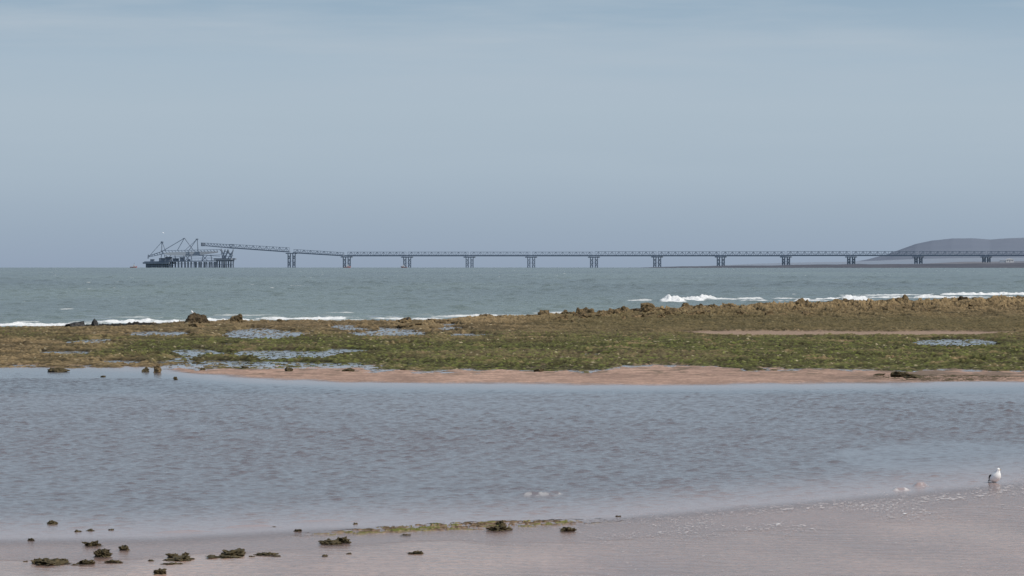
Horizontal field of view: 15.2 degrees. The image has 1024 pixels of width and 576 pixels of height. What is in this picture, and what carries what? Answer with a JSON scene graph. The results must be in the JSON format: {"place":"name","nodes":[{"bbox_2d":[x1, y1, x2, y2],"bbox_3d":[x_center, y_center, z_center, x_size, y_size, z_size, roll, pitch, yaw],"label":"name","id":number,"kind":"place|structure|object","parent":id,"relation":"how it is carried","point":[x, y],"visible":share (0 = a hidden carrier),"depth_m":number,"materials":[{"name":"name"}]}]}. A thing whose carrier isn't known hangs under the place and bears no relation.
{"place":"outdoors","nodes":[
{"label":"outdoors","id":0,"kind":"place"},
{"bbox_2d":[0,315,1023,575],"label":"lagoon water","id":1,"kind":"structure","parent":0,"point":[130,455],"depth_m":132.68,"materials":[{"name":"blue liquid"}]},
{"bbox_2d":[988,468,1000,481],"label":"gull","id":2,"kind":"object","parent":1,"relation":"on","point":[995,476],"visible":1,"depth_m":113.16,"materials":[{"name":"white"}]},
{"bbox_2d":[0,294,1023,575],"bbox_3d":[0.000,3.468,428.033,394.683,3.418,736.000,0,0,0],"label":"ground","id":3,"kind":"structure","parent":0,"point":[728,342],"depth_m":219.88,"materials":[{"name":"beige sand"}]},
{"bbox_2d":[30,558,41,563],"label":"weedy rock","id":4,"kind":"object","parent":3,"relation":"on","point":[33,561],"visible":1,"depth_m":82.92,"materials":[{"name":"stone"}]},
{"bbox_2d":[47,520,57,524],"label":"weedy rock","id":5,"kind":"object","parent":3,"relation":"on","point":[51,522],"visible":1,"depth_m":95.24,"materials":[{"name":"brown stone"}]},
{"bbox_2d":[35,558,71,565],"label":"weedy rock","id":6,"kind":"object","parent":3,"relation":"on","point":[50,562],"visible":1,"depth_m":82.63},
{"bbox_2d":[47,368,69,371],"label":"reef rock","id":7,"kind":"object","parent":3,"relation":"on","point":[57,370],"visible":0.82,"depth_m":227.55,"materials":[{"name":"brown stone"}]},
{"bbox_2d":[65,321,84,326],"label":"reef boulder","id":8,"kind":"object","parent":3,"relation":"on","point":[80,323],"visible":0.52,"depth_m":369.67,"materials":[{"name":"grey stone"}]},
{"bbox_2d":[76,559,95,565],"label":"weedy rock","id":9,"kind":"object","parent":3,"relation":"on","point":[84,562],"visible":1,"depth_m":82.72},
{"bbox_2d":[82,540,102,546],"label":"weedy rock","id":10,"kind":"object","parent":3,"relation":"on","point":[93,544],"visible":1,"depth_m":88.07,"materials":[{"name":"stone"}]},
{"bbox_2d":[91,318,97,325],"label":"reef boulder","id":11,"kind":"object","parent":3,"relation":"on","point":[94,322],"visible":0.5,"depth_m":374.43,"materials":[{"name":"grey stone"}]},
{"bbox_2d":[93,549,112,558],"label":"weedy rock","id":12,"kind":"object","parent":3,"relation":"on","point":[102,553],"visible":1,"depth_m":84.72,"materials":[{"name":"brown stone"}]},
{"bbox_2d":[104,559,122,563],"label":"weedy rock","id":13,"kind":"object","parent":3,"relation":"on","point":[113,561],"visible":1,"depth_m":83.16,"materials":[{"name":"stone"}]},
{"bbox_2d":[118,545,129,551],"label":"weedy rock","id":14,"kind":"object","parent":3,"relation":"on","point":[124,548],"visible":1,"depth_m":86.73,"materials":[{"name":"brown stone"}]},
{"bbox_2d":[153,364,161,372],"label":"reef rock","id":15,"kind":"object","parent":3,"relation":"on","point":[157,368],"visible":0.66,"depth_m":226.01,"materials":[{"name":"brown stone"}]},
{"bbox_2d":[153,568,166,574],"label":"weedy rock","id":16,"kind":"object","parent":3,"relation":"on","point":[160,571],"visible":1,"depth_m":79.91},
{"bbox_2d":[160,562,182,564],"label":"weedy rock","id":17,"kind":"object","parent":3,"relation":"on","point":[172,563],"visible":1,"depth_m":82.48,"materials":[{"name":"stone"}]},
{"bbox_2d":[165,553,179,557],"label":"weedy rock","id":18,"kind":"object","parent":3,"relation":"on","point":[169,555],"visible":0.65,"depth_m":84.55,"materials":[{"name":"brown stone"}]},
{"bbox_2d":[162,555,194,561],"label":"weedy rock","id":19,"kind":"object","parent":3,"relation":"on","point":[182,558],"visible":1,"depth_m":83.67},
{"bbox_2d":[184,312,209,322],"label":"reef boulder","id":20,"kind":"object","parent":3,"relation":"on","point":[195,317],"visible":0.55,"depth_m":388.40,"materials":[{"name":"brown stone"}]},
{"bbox_2d":[188,323,206,326],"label":"reef boulder","id":21,"kind":"object","parent":3,"relation":"on","point":[195,325],"visible":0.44,"depth_m":369.75,"materials":[{"name":"brown stone"}]},
{"bbox_2d":[207,555,242,558],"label":"weedy rock","id":22,"kind":"object","parent":3,"relation":"on","point":[224,556],"visible":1,"depth_m":84.37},
{"bbox_2d":[221,548,244,555],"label":"weedy rock","id":23,"kind":"object","parent":3,"relation":"on","point":[237,551],"visible":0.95,"depth_m":85.11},
{"bbox_2d":[230,314,242,322],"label":"reef boulder","id":24,"kind":"object","parent":3,"relation":"on","point":[238,318],"visible":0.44,"depth_m":393.51,"materials":[{"name":"brown stone"}]},
{"bbox_2d":[253,552,278,555],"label":"weedy rock","id":25,"kind":"object","parent":3,"relation":"on","point":[265,554],"visible":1,"depth_m":85.29,"materials":[{"name":"stone"}]},
{"bbox_2d":[318,538,343,545],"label":"weedy rock","id":26,"kind":"object","parent":3,"relation":"on","point":[330,542],"visible":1,"depth_m":88.50,"materials":[{"name":"stone"}]},
{"bbox_2d":[335,536,350,543],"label":"weedy rock","id":27,"kind":"object","parent":3,"relation":"on","point":[343,540],"visible":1,"depth_m":88.93,"materials":[{"name":"green stone"}]},
{"bbox_2d":[342,368,354,371],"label":"reef rock","id":28,"kind":"object","parent":3,"relation":"on","point":[349,369],"visible":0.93,"depth_m":227.45,"materials":[{"name":"brown stone"}]},
{"bbox_2d":[398,317,411,322],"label":"reef boulder","id":29,"kind":"object","parent":3,"relation":"on","point":[403,320],"visible":0.56,"depth_m":393.69,"materials":[{"name":"brown stone"}]},
{"bbox_2d":[395,323,421,327],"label":"reef boulder","id":30,"kind":"object","parent":3,"relation":"on","point":[405,325],"visible":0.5,"depth_m":378.53,"materials":[{"name":"brown stone"}]},
{"bbox_2d":[408,550,422,553],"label":"weedy rock","id":31,"kind":"object","parent":3,"relation":"on","point":[417,552],"visible":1,"depth_m":85.68,"materials":[{"name":"stone"}]},
{"bbox_2d":[435,320,452,322],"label":"reef boulder","id":32,"kind":"object","parent":3,"relation":"on","point":[444,321],"visible":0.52,"depth_m":409.25,"materials":[{"name":"brown stone"}]},
{"bbox_2d":[486,525,512,531],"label":"weedy rock","id":33,"kind":"object","parent":3,"relation":"on","point":[499,528],"visible":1,"depth_m":93.06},
{"bbox_2d":[496,520,505,525],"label":"weedy rock","id":34,"kind":"object","parent":3,"relation":"on","point":[501,523],"visible":0.56,"depth_m":94.53,"materials":[{"name":"green stone"}]},
{"bbox_2d":[538,310,548,314],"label":"reef boulder","id":35,"kind":"object","parent":3,"relation":"on","point":[540,312],"visible":0.38,"depth_m":438.31,"materials":[{"name":"brown stone"}]},
{"bbox_2d":[553,315,568,319],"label":"reef boulder","id":36,"kind":"object","parent":3,"relation":"on","point":[564,317],"visible":0.55,"depth_m":401.40,"materials":[{"name":"brown stone"}]},
{"bbox_2d":[560,527,576,532],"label":"weedy rock","id":37,"kind":"object","parent":3,"relation":"on","point":[566,529],"visible":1,"depth_m":92.78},
{"bbox_2d":[573,311,583,315],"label":"reef boulder","id":38,"kind":"object","parent":3,"relation":"on","point":[579,313],"visible":0.38,"depth_m":423.67,"materials":[{"name":"brown stone"}]},
{"bbox_2d":[578,313,591,317],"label":"reef boulder","id":39,"kind":"object","parent":3,"relation":"on","point":[584,315],"visible":0.43,"depth_m":416.24,"materials":[{"name":"brown stone"}]},
{"bbox_2d":[584,308,595,313],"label":"reef boulder","id":40,"kind":"object","parent":3,"relation":"on","point":[591,310],"visible":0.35,"depth_m":435.13,"materials":[{"name":"brown stone"}]},
{"bbox_2d":[612,310,623,313],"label":"reef boulder","id":41,"kind":"object","parent":3,"relation":"on","point":[617,311],"visible":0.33,"depth_m":431.95,"materials":[{"name":"brown stone"}]},
{"bbox_2d":[620,306,630,311],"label":"reef boulder","id":42,"kind":"object","parent":3,"relation":"on","point":[624,308],"visible":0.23,"depth_m":444.88,"materials":[{"name":"brown stone"}]},
{"bbox_2d":[639,306,653,311],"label":"reef boulder","id":43,"kind":"object","parent":3,"relation":"on","point":[647,309],"visible":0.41,"depth_m":446.77,"materials":[{"name":"brown stone"}]},
{"bbox_2d":[640,302,655,308],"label":"reef boulder","id":44,"kind":"object","parent":3,"relation":"on","point":[646,304],"visible":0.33,"depth_m":457.53,"materials":[{"name":"brown stone"}]},
{"bbox_2d":[665,310,675,314],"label":"reef boulder","id":45,"kind":"object","parent":3,"relation":"on","point":[668,312],"visible":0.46,"depth_m":425.50,"materials":[{"name":"brown stone"}]},
{"bbox_2d":[671,308,681,311],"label":"reef boulder","id":46,"kind":"object","parent":3,"relation":"on","point":[674,310],"visible":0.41,"depth_m":441.61,"materials":[{"name":"brown stone"}]},
{"bbox_2d":[681,303,690,307],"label":"reef boulder","id":47,"kind":"object","parent":3,"relation":"on","point":[686,305],"visible":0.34,"depth_m":472.68,"materials":[{"name":"brown stone"}]},
{"bbox_2d":[693,309,704,313],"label":"reef boulder","id":48,"kind":"object","parent":3,"relation":"on","point":[700,311],"visible":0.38,"depth_m":433.61,"materials":[{"name":"brown stone"}]},
{"bbox_2d":[704,304,717,307],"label":"reef boulder","id":49,"kind":"object","parent":3,"relation":"on","point":[712,305],"visible":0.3,"depth_m":473.35,"materials":[{"name":"brown stone"}]},
{"bbox_2d":[736,310,747,314],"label":"reef boulder","id":50,"kind":"object","parent":3,"relation":"on","point":[740,312],"visible":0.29,"depth_m":435.83,"materials":[{"name":"brown stone"}]},
{"bbox_2d":[765,310,773,314],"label":"reef boulder","id":51,"kind":"object","parent":3,"relation":"on","point":[769,312],"visible":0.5,"depth_m":437.25,"materials":[{"name":"brown stone"}]},
{"bbox_2d":[794,298,804,303],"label":"reef boulder","id":52,"kind":"object","parent":3,"relation":"on","point":[800,301],"visible":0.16,"depth_m":495.95,"materials":[{"name":"brown stone"}]},
{"bbox_2d":[801,311,816,314],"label":"reef boulder","id":53,"kind":"object","parent":3,"relation":"on","point":[805,312],"visible":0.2,"depth_m":441.49,"materials":[{"name":"brown stone"}]},
{"bbox_2d":[890,371,908,376],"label":"reef rock","id":54,"kind":"object","parent":3,"relation":"on","point":[897,374],"visible":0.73,"depth_m":216.42,"materials":[{"name":"brown stone"}]},
{"bbox_2d":[895,294,912,301],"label":"reef boulder","id":55,"kind":"object","parent":3,"relation":"on","point":[904,297],"visible":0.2,"depth_m":522.94,"materials":[{"name":"brown stone"}]},
{"bbox_2d":[901,373,924,377],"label":"reef rock","id":56,"kind":"object","parent":3,"relation":"on","point":[910,375],"visible":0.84,"depth_m":214.93,"materials":[{"name":"brown stone"}]},
{"bbox_2d":[958,296,967,300],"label":"reef boulder","id":57,"kind":"object","parent":3,"relation":"on","point":[961,298],"visible":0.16,"depth_m":527.74,"materials":[{"name":"stone"}]},
{"bbox_2d":[968,303,983,306],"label":"reef boulder","id":58,"kind":"object","parent":3,"relation":"on","point":[975,304],"visible":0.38,"depth_m":494.04,"materials":[{"name":"brown stone"}]},
{"bbox_2d":[0,267,1023,326],"bbox_3d":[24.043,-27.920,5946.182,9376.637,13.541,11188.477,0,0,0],"label":"sea water","id":59,"kind":"structure","parent":0,"point":[57,296],"depth_m":898.40,"materials":[{"name":"teal liquid"}]},
{"bbox_2d":[143,255,215,267],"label":"loading platform","id":60,"kind":"structure","parent":59,"relation":"in","point":[166,262],"depth_m":8096.05,"materials":[{"name":"metal"}]},
{"bbox_2d":[147,238,220,258],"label":"ship loader","id":61,"kind":"object","parent":60,"relation":"on","point":[185,254],"visible":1,"depth_m":8086.77,"materials":[{"name":"metal"}]},
{"bbox_2d":[201,243,235,267],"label":"transfer tower","id":62,"kind":"structure","parent":59,"relation":"in","point":[223,260],"depth_m":8051.45,"materials":[{"name":"metal"}]},
{"bbox_2d":[230,244,1023,267],"bbox_3d":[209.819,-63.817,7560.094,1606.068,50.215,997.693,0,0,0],"label":"conveyor pier","id":63,"kind":"structure","parent":59,"relation":"on","point":[921,257],"depth_m":7533.49,"materials":[{"name":"metal"}]},
{"bbox_2d":[0,0,1023,267],"label":"sky","id":64,"kind":"structure","parent":0,"point":[128,128],"materials":[{"name":"blue"}]},
{"bbox_2d":[642,263,1023,267],"bbox_3d":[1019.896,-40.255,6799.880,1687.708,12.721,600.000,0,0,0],"label":"low coastal land","id":65,"kind":"object","parent":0,"point":[994,265],"visible":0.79,"depth_m":6633.44,"materials":[{"name":"grey"}]},
{"bbox_2d":[712,258,1023,265],"bbox_3d":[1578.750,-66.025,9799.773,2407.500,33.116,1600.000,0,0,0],"label":"coastal hill","id":66,"kind":"structure","parent":0,"point":[925,261],"depth_m":9552.04,"materials":[{"name":"grey"}]},
{"bbox_2d":[861,238,1023,260],"bbox_3d":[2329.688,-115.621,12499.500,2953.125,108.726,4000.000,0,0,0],"label":"hill","id":67,"kind":"structure","parent":0,"point":[976,244],"depth_m":11706.49,"materials":[{"name":"grey"}]},
{"bbox_2d":[928,261,1023,263],"bbox_3d":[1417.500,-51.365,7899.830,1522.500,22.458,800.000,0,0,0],"label":"coastal slope","id":68,"kind":"structure","parent":0,"point":[976,262],"depth_m":7805.43,"materials":[{"name":"grey"}]}
]}

